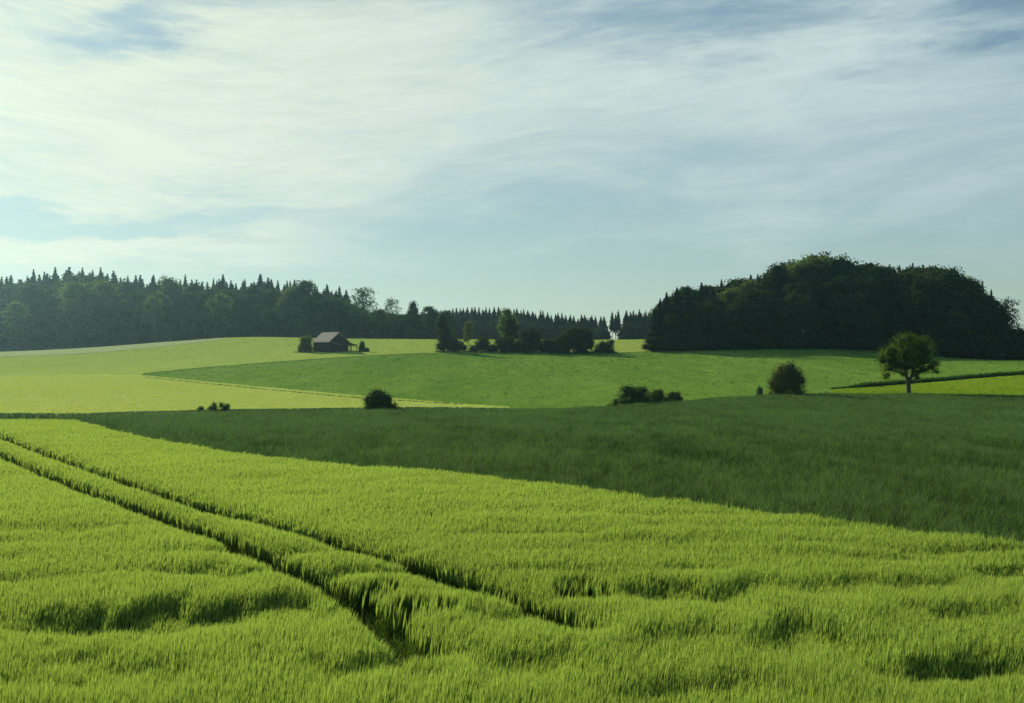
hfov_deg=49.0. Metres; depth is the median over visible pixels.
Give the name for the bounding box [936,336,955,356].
forest shrub
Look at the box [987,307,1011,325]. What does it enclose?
broadleaf tree
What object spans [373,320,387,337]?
broadleaf tree
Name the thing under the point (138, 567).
barley
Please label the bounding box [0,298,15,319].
broadleaf tree
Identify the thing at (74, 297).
broadleaf tree
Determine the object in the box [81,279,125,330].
broadleaf tree
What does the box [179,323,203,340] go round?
forest shrub
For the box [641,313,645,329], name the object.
spruce tree
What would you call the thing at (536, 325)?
broadleaf tree
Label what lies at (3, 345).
forest shrub
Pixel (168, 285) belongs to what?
broadleaf tree
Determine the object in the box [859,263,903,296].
broadleaf tree
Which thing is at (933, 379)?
tall grass strip
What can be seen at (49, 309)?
broadleaf tree
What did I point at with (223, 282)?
spruce tree
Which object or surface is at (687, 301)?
spruce tree
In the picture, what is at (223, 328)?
forest shrub
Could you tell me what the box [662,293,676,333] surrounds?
spruce tree
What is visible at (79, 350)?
hay field
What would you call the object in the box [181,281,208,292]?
broadleaf tree
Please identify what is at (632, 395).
willow bush
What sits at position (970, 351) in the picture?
forest shrub
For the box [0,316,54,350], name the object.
forest shrub
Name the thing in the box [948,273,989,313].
broadleaf tree
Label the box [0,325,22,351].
forest shrub
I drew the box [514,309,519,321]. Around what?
spruce tree
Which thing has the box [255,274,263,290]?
spruce tree
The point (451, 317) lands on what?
broadleaf tree
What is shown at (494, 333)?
broadleaf tree
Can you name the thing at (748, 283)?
broadleaf tree
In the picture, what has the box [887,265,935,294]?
broadleaf tree
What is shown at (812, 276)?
broadleaf tree
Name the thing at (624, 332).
broadleaf tree
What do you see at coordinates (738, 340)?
forest shrub
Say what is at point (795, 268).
broadleaf tree
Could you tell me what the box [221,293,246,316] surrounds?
broadleaf tree
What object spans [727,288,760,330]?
broadleaf tree
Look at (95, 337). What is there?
forest shrub
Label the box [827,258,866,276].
broadleaf tree
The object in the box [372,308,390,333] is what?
broadleaf tree
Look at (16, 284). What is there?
broadleaf tree
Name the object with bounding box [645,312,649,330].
spruce tree
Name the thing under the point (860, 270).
broadleaf tree
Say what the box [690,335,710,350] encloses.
forest shrub
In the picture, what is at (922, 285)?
broadleaf tree
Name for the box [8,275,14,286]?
spruce tree
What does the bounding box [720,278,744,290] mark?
broadleaf tree
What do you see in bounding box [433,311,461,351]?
columnar tree
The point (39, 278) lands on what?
spruce tree
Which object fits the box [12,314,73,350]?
forest shrub
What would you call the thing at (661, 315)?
spruce tree
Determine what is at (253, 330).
forest shrub
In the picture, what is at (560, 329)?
broadleaf tree
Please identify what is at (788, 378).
elder bush
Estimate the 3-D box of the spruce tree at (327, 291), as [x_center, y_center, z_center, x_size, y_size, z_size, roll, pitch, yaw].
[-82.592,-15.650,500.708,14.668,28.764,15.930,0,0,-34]
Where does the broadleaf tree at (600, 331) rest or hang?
on the ground at (396, 656)
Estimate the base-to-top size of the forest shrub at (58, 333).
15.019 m
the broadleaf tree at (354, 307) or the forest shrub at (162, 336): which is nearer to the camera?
the forest shrub at (162, 336)
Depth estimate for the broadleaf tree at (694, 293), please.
336.48 m
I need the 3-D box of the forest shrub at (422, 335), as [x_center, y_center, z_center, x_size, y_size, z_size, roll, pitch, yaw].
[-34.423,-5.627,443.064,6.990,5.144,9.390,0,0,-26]
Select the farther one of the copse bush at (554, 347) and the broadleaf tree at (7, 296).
the broadleaf tree at (7, 296)
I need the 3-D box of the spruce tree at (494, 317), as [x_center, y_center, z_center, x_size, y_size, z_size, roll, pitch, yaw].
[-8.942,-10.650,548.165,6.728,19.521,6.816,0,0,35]
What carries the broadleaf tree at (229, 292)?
on the meadow at (501, 383)
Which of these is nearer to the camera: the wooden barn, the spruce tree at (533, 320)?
the wooden barn
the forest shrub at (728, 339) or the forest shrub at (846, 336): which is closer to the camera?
the forest shrub at (728, 339)
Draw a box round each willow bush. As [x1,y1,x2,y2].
[611,383,654,405]
[648,388,669,402]
[664,391,683,401]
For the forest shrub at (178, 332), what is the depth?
437.75 m
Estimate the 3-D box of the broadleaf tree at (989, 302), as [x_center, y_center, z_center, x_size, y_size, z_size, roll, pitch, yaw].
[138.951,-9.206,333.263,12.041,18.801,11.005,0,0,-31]
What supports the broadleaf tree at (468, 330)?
on the meadow at (501, 383)
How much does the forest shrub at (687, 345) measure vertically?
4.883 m
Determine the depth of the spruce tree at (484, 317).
546.08 m
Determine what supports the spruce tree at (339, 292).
on the ground at (396, 656)
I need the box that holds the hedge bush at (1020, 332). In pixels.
[1001,326,1023,346]
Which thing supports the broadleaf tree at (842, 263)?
on the meadow at (501, 383)
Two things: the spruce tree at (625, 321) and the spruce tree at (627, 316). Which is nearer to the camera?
the spruce tree at (625, 321)
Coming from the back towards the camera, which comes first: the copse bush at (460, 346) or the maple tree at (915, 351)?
the copse bush at (460, 346)
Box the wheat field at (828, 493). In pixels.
[196,435,1023,535]
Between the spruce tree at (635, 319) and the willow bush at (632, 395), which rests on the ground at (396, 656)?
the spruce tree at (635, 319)
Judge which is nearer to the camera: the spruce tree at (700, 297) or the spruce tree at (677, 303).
the spruce tree at (677, 303)
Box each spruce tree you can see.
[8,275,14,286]
[30,269,36,284]
[35,274,42,285]
[41,275,47,285]
[50,267,58,286]
[67,267,72,277]
[109,271,116,284]
[113,275,117,288]
[137,275,144,284]
[148,276,158,290]
[182,274,186,288]
[218,274,228,288]
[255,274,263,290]
[268,279,274,288]
[325,284,330,296]
[337,286,344,303]
[343,290,350,303]
[456,320,465,338]
[457,311,465,333]
[467,311,473,322]
[477,308,480,321]
[479,312,486,336]
[492,311,495,321]
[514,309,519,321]
[521,312,528,321]
[529,313,535,326]
[545,315,550,324]
[553,317,559,329]
[577,314,583,327]
[584,318,590,328]
[601,317,610,334]
[605,325,611,339]
[608,313,613,339]
[612,314,618,338]
[617,311,621,331]
[618,310,629,338]
[619,314,627,337]
[628,314,633,325]
[633,314,637,325]
[637,309,641,323]
[637,325,643,337]
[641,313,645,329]
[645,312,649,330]
[646,309,663,338]
[648,298,666,349]
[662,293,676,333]
[670,288,687,335]
[682,285,694,311]
[694,283,705,307]
[703,285,710,300]
[709,286,716,297]
[828,261,838,291]
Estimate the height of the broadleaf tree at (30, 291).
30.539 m
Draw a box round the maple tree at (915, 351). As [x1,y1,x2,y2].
[873,330,941,392]
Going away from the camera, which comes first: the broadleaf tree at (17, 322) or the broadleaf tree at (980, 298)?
the broadleaf tree at (980, 298)
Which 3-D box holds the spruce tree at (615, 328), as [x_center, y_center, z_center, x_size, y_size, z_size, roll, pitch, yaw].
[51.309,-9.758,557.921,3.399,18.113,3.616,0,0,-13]
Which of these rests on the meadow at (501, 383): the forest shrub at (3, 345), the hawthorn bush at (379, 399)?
the hawthorn bush at (379, 399)
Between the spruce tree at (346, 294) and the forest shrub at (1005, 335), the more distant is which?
the spruce tree at (346, 294)
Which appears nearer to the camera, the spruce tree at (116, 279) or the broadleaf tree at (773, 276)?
the broadleaf tree at (773, 276)
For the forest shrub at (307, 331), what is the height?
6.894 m
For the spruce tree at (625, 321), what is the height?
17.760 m
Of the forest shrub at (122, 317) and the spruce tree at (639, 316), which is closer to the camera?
the forest shrub at (122, 317)
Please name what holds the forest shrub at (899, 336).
on the ground at (396, 656)
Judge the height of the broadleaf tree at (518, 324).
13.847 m
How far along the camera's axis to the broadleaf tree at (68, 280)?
481.37 m
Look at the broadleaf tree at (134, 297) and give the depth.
462.99 m
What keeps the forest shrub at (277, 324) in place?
on the ground at (396, 656)
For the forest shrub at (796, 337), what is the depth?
316.40 m
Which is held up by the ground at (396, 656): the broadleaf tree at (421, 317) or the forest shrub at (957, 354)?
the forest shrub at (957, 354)
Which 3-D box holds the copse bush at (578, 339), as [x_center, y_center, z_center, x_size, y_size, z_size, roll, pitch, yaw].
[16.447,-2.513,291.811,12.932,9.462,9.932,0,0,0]
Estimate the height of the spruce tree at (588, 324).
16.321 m
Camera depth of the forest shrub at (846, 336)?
318.54 m
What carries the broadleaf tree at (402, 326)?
on the meadow at (501, 383)
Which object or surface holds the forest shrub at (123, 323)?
on the ground at (396, 656)
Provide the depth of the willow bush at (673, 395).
133.57 m
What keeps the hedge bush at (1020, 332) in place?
on the ground at (396, 656)
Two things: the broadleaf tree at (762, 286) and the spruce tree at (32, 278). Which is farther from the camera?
the spruce tree at (32, 278)
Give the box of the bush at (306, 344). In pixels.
[295,335,314,351]
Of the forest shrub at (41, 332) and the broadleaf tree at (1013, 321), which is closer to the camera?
the broadleaf tree at (1013, 321)
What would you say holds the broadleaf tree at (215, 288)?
on the ground at (396, 656)
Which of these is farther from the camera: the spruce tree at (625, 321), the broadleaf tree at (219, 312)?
the spruce tree at (625, 321)
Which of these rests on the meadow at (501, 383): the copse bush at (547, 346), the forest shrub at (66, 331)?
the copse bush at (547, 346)
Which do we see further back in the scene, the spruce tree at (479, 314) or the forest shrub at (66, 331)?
the spruce tree at (479, 314)
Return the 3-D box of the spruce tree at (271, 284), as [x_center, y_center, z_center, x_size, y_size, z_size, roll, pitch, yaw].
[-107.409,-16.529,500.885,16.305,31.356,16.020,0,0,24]
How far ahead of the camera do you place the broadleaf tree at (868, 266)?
367.73 m
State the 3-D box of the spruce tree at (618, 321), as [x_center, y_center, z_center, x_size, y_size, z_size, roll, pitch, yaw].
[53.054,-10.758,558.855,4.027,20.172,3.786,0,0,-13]
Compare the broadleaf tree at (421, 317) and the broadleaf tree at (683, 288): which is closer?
the broadleaf tree at (683, 288)
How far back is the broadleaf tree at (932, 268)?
341.07 m
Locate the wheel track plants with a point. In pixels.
(309, 393)
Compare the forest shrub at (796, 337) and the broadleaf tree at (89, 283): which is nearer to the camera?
the forest shrub at (796, 337)
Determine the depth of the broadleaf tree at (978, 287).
331.73 m
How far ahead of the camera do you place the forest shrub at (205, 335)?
443.45 m
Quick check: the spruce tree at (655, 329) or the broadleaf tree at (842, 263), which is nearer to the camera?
the spruce tree at (655, 329)
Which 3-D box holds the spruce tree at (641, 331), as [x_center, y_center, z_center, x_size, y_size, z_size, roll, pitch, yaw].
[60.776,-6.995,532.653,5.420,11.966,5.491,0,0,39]
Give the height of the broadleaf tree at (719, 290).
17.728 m
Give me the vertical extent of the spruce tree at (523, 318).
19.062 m
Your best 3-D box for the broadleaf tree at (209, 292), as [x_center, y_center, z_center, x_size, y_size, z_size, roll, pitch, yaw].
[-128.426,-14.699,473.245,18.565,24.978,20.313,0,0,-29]
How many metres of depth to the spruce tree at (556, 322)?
547.60 m
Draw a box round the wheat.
[37,392,1023,544]
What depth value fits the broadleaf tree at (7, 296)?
471.29 m
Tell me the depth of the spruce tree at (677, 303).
311.07 m
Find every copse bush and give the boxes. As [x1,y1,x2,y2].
[451,340,467,351]
[467,336,495,351]
[490,336,515,352]
[512,338,526,351]
[518,325,544,352]
[539,337,554,351]
[549,338,569,352]
[551,325,596,353]
[594,340,614,352]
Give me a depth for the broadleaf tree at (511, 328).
311.34 m
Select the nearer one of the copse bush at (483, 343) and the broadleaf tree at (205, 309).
the copse bush at (483, 343)
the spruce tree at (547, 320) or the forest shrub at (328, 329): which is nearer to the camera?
the forest shrub at (328, 329)
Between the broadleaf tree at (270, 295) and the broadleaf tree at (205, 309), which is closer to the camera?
the broadleaf tree at (205, 309)
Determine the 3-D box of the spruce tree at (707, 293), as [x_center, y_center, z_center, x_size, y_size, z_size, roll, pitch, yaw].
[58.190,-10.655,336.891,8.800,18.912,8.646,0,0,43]
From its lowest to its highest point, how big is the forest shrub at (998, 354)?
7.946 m
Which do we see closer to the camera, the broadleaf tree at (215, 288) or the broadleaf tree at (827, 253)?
the broadleaf tree at (827, 253)
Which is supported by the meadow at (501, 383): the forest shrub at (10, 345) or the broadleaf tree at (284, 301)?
the broadleaf tree at (284, 301)
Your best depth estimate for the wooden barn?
297.87 m
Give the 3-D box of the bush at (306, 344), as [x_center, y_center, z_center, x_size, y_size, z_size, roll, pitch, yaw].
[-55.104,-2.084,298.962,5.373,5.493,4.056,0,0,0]
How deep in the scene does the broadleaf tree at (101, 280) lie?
462.37 m
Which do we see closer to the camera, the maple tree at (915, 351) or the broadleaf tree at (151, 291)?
the maple tree at (915, 351)
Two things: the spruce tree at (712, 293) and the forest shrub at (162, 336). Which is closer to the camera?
the spruce tree at (712, 293)
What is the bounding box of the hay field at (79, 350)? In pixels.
[0,338,228,356]
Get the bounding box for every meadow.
[0,337,651,375]
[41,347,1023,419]
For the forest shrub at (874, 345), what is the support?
on the ground at (396, 656)
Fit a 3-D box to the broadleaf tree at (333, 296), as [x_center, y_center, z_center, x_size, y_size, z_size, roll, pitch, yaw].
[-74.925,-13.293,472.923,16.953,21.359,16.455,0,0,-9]
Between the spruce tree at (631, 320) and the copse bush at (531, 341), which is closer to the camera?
the copse bush at (531, 341)
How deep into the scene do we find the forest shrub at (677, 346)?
300.78 m
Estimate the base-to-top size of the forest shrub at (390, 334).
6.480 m
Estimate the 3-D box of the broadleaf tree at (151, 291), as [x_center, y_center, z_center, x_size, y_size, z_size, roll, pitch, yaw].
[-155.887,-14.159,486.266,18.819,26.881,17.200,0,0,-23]
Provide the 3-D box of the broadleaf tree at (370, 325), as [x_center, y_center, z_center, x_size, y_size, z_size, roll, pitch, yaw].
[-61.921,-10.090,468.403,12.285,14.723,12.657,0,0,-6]
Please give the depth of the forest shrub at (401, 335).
447.12 m
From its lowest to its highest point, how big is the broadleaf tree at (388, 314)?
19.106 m
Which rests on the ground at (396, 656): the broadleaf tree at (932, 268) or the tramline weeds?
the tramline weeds
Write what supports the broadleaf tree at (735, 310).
on the meadow at (501, 383)
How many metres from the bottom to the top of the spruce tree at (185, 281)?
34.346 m
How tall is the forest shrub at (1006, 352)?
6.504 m
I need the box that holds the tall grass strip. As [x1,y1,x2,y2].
[830,370,1023,389]
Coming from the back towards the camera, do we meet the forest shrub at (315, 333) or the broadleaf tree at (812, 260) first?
the forest shrub at (315, 333)
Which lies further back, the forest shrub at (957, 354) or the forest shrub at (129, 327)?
the forest shrub at (129, 327)
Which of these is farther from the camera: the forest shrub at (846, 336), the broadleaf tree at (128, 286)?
the broadleaf tree at (128, 286)
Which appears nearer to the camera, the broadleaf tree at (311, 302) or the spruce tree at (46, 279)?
the broadleaf tree at (311, 302)
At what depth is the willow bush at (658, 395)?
130.53 m
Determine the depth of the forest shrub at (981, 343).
297.42 m
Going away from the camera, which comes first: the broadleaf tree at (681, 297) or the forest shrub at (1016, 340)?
the forest shrub at (1016, 340)
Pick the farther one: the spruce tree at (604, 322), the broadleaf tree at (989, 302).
the spruce tree at (604, 322)
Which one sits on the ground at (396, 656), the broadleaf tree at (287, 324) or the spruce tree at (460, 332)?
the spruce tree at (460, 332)
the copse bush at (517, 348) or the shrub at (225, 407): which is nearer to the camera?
the shrub at (225, 407)
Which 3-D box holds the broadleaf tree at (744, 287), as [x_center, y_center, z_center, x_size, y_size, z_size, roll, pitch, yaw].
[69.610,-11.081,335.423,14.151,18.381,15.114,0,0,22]
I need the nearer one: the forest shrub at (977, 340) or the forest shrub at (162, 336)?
the forest shrub at (977, 340)
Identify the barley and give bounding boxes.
[0,417,1023,702]
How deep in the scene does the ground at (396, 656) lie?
18.76 m
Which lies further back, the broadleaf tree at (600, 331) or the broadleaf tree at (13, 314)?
the broadleaf tree at (600, 331)
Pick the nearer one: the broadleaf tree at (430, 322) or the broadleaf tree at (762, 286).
the broadleaf tree at (762, 286)
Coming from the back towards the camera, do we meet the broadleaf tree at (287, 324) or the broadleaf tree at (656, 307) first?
the broadleaf tree at (287, 324)
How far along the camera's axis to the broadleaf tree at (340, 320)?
455.62 m
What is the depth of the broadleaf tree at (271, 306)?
470.11 m
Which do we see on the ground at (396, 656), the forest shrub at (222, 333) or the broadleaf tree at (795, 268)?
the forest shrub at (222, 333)
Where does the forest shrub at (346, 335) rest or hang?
on the ground at (396, 656)
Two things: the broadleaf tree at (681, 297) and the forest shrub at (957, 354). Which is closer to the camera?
the forest shrub at (957, 354)
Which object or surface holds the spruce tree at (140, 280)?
on the meadow at (501, 383)
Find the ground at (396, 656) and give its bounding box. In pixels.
[357,616,409,667]
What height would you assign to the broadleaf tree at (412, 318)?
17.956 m
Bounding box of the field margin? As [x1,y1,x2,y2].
[0,392,1023,419]
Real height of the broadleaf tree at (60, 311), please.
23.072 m
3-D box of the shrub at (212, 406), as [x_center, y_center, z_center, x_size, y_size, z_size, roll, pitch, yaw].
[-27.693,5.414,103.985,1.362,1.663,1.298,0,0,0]
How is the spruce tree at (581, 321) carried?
on the ground at (396, 656)
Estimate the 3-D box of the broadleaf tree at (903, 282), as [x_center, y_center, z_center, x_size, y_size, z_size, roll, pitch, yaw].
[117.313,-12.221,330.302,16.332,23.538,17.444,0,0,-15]
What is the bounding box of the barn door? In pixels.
[342,345,346,351]
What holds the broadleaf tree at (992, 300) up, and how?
on the meadow at (501, 383)
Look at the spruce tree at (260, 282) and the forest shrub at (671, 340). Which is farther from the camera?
the spruce tree at (260, 282)
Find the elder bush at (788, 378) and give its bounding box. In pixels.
[763,359,808,394]
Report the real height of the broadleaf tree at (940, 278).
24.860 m
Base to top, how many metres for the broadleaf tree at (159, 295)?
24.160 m
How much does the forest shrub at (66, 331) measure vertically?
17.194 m
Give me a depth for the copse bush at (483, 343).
295.04 m
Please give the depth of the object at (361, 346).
298.64 m
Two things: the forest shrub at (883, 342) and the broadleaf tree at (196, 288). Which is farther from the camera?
the broadleaf tree at (196, 288)
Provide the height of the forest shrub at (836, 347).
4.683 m
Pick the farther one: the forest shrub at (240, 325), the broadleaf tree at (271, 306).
the broadleaf tree at (271, 306)
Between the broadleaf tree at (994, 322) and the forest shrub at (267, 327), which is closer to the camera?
the broadleaf tree at (994, 322)
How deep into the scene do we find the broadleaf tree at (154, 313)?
444.69 m
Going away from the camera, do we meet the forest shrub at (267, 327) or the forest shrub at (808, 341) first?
the forest shrub at (808, 341)
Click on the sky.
(589, 158)
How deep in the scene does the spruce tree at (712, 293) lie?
336.43 m
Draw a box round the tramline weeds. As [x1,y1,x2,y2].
[356,608,571,666]
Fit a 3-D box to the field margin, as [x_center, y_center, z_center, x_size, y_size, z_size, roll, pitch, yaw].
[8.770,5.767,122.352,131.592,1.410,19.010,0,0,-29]
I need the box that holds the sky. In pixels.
[0,0,1023,339]
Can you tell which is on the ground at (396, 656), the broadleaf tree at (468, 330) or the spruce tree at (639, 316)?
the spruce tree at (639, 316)
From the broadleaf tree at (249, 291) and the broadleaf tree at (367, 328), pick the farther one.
the broadleaf tree at (249, 291)
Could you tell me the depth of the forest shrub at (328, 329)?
445.70 m
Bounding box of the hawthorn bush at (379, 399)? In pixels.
[360,387,399,409]
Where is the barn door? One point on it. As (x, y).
(344, 347)
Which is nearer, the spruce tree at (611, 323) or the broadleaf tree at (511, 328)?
the broadleaf tree at (511, 328)
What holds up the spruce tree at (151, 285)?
on the ground at (396, 656)
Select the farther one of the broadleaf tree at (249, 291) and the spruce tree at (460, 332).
the spruce tree at (460, 332)
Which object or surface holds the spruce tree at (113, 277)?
on the ground at (396, 656)
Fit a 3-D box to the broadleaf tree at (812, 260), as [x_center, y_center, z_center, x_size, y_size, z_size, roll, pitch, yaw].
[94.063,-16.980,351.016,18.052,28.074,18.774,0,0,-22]
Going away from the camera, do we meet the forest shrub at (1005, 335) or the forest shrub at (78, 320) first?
the forest shrub at (1005, 335)
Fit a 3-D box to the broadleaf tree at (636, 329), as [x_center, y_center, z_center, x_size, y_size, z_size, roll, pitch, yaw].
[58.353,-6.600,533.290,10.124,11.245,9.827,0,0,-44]
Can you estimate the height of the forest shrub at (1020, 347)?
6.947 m
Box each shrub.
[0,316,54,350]
[0,320,23,351]
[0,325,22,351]
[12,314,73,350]
[45,311,89,349]
[48,316,84,349]
[51,310,103,348]
[74,311,115,347]
[85,316,124,346]
[86,315,128,346]
[110,317,145,345]
[115,320,157,344]
[122,322,160,342]
[151,320,175,341]
[165,323,193,341]
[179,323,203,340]
[198,319,217,338]
[204,319,235,338]
[206,402,219,411]
[212,321,243,337]
[216,402,230,411]
[227,321,250,337]
[236,323,269,336]
[252,318,281,336]
[272,321,286,336]
[275,326,301,337]
[287,326,303,337]
[299,326,312,336]
[305,328,322,337]
[319,326,336,331]
[342,332,352,338]
[350,332,364,338]
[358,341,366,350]
[364,332,377,338]
[380,330,399,338]
[397,331,406,338]
[400,328,419,338]
[418,331,431,338]
[421,333,439,338]
[641,337,663,351]
[652,335,664,350]
[662,334,681,350]
[673,336,681,350]
[678,335,698,350]
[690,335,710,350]
[700,335,720,349]
[710,334,727,349]
[715,335,726,349]
[717,333,738,349]
[730,335,744,349]
[753,334,768,348]
[756,385,762,395]
[768,334,782,348]
[787,335,804,348]
[795,334,814,348]
[806,335,824,348]
[831,337,850,348]
[841,334,852,349]
[865,336,881,349]
[876,337,891,350]
[889,331,914,352]
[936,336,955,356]
[943,338,969,357]
[953,335,988,358]
[955,334,978,357]
[968,337,997,358]
[969,332,1019,359]
[987,332,1023,359]
[1000,344,1015,358]
[1004,334,1023,359]
[1012,336,1023,357]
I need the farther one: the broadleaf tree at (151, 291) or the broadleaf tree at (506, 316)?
the broadleaf tree at (151, 291)
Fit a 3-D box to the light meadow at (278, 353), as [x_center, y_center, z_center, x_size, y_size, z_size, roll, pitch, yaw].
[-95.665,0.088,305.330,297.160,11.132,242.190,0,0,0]
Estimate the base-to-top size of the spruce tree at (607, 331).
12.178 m
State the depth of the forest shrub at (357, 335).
442.35 m
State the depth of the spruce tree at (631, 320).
548.97 m
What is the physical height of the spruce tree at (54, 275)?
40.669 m
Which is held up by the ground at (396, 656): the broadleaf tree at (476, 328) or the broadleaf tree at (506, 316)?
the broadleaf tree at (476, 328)
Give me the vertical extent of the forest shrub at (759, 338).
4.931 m
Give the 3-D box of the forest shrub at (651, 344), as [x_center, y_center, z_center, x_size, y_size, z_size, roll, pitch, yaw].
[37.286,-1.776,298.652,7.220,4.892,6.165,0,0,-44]
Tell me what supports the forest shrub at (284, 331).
on the ground at (396, 656)
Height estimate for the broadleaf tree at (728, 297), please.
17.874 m
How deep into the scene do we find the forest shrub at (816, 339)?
317.12 m
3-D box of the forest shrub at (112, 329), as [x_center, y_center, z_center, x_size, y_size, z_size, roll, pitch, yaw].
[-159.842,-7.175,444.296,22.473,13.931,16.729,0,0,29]
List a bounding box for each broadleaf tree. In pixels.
[0,283,18,298]
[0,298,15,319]
[0,300,32,350]
[0,303,33,322]
[1,291,20,350]
[6,281,50,307]
[8,281,28,350]
[31,300,62,349]
[47,272,90,348]
[51,278,98,320]
[53,298,71,312]
[78,281,103,295]
[81,273,102,282]
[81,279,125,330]
[82,277,119,297]
[114,278,146,299]
[123,290,151,317]
[130,295,169,321]
[133,291,169,313]
[141,294,166,331]
[142,288,162,294]
[156,276,191,299]
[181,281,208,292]
[191,287,216,312]
[199,303,229,322]
[202,289,238,315]
[203,291,234,330]
[205,284,229,291]
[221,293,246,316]
[239,285,264,298]
[260,288,282,315]
[266,295,284,310]
[272,300,295,327]
[273,284,311,327]
[284,279,328,328]
[315,297,350,332]
[327,295,348,312]
[344,287,380,337]
[348,303,365,311]
[351,310,373,337]
[355,315,371,336]
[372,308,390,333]
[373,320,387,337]
[382,299,401,329]
[391,313,412,333]
[404,300,422,334]
[414,316,425,335]
[420,305,438,334]
[439,309,459,335]
[462,321,473,345]
[466,320,481,338]
[487,321,501,339]
[496,306,519,336]
[502,318,520,339]
[515,320,523,338]
[516,321,536,337]
[532,323,543,339]
[556,325,570,335]
[592,326,609,339]
[616,323,637,339]
[628,326,643,338]
[647,305,662,329]
[671,293,695,305]
[672,286,694,294]
[675,289,707,301]
[713,285,741,330]
[714,286,725,296]
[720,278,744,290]
[722,301,748,331]
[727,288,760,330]
[734,283,755,302]
[736,278,761,296]
[749,281,784,298]
[759,262,798,297]
[781,256,809,283]
[789,252,838,280]
[797,261,830,330]
[798,251,835,263]
[818,253,861,279]
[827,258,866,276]
[828,274,858,296]
[851,261,883,268]
[853,267,867,274]
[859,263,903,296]
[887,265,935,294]
[889,270,928,327]
[896,266,914,272]
[905,273,948,334]
[922,268,970,313]
[927,264,951,271]
[945,265,964,274]
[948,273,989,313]
[968,279,993,303]
[978,291,996,308]
[987,304,1011,335]
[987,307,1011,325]
[989,295,1009,311]
[993,296,1023,334]
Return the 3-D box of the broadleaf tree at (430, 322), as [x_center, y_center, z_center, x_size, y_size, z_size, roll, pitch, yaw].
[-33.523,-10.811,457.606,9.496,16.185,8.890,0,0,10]
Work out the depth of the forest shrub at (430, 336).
440.69 m
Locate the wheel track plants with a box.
[146,376,464,403]
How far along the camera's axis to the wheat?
57.02 m
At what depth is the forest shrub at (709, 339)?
305.32 m
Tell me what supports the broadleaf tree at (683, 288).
on the meadow at (501, 383)
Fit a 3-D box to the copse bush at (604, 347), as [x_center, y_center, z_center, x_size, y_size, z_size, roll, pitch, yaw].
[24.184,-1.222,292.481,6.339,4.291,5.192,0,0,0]
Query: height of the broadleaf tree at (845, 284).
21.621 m
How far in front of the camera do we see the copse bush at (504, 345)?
293.94 m
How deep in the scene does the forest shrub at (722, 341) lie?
306.89 m
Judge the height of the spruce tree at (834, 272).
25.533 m
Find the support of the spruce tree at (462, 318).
on the ground at (396, 656)
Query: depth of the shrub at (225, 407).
104.89 m
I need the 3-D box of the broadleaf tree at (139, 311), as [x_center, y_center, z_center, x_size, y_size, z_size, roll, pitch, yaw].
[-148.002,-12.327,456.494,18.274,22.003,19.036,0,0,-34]
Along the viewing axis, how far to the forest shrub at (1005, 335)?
296.06 m
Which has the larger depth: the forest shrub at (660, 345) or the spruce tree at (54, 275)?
the spruce tree at (54, 275)
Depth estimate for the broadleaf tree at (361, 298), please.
449.68 m
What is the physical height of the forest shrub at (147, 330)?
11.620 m
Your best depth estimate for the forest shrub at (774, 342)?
313.85 m
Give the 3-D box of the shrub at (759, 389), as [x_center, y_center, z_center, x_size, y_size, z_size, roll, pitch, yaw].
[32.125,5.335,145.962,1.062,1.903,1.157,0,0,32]
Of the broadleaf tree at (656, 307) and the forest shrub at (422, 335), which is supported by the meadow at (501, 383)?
the broadleaf tree at (656, 307)
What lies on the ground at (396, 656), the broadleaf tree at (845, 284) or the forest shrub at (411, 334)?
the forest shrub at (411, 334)
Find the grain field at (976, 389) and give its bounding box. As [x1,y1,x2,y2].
[831,375,1023,395]
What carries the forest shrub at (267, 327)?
on the ground at (396, 656)
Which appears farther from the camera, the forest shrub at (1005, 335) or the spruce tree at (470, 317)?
the spruce tree at (470, 317)
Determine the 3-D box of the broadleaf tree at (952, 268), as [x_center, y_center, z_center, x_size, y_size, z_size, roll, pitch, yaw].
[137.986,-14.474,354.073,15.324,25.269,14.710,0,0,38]
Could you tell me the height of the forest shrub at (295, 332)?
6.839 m
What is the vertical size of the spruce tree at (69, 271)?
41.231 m
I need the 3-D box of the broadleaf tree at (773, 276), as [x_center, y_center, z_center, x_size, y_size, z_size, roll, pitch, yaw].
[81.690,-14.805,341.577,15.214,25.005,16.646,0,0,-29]
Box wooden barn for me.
[312,332,356,351]
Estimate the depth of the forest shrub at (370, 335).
441.95 m
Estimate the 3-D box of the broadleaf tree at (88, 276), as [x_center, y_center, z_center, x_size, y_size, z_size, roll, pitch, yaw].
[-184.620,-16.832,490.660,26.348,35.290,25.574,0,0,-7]
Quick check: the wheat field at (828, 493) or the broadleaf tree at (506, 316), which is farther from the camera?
the broadleaf tree at (506, 316)
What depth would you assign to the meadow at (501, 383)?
216.86 m

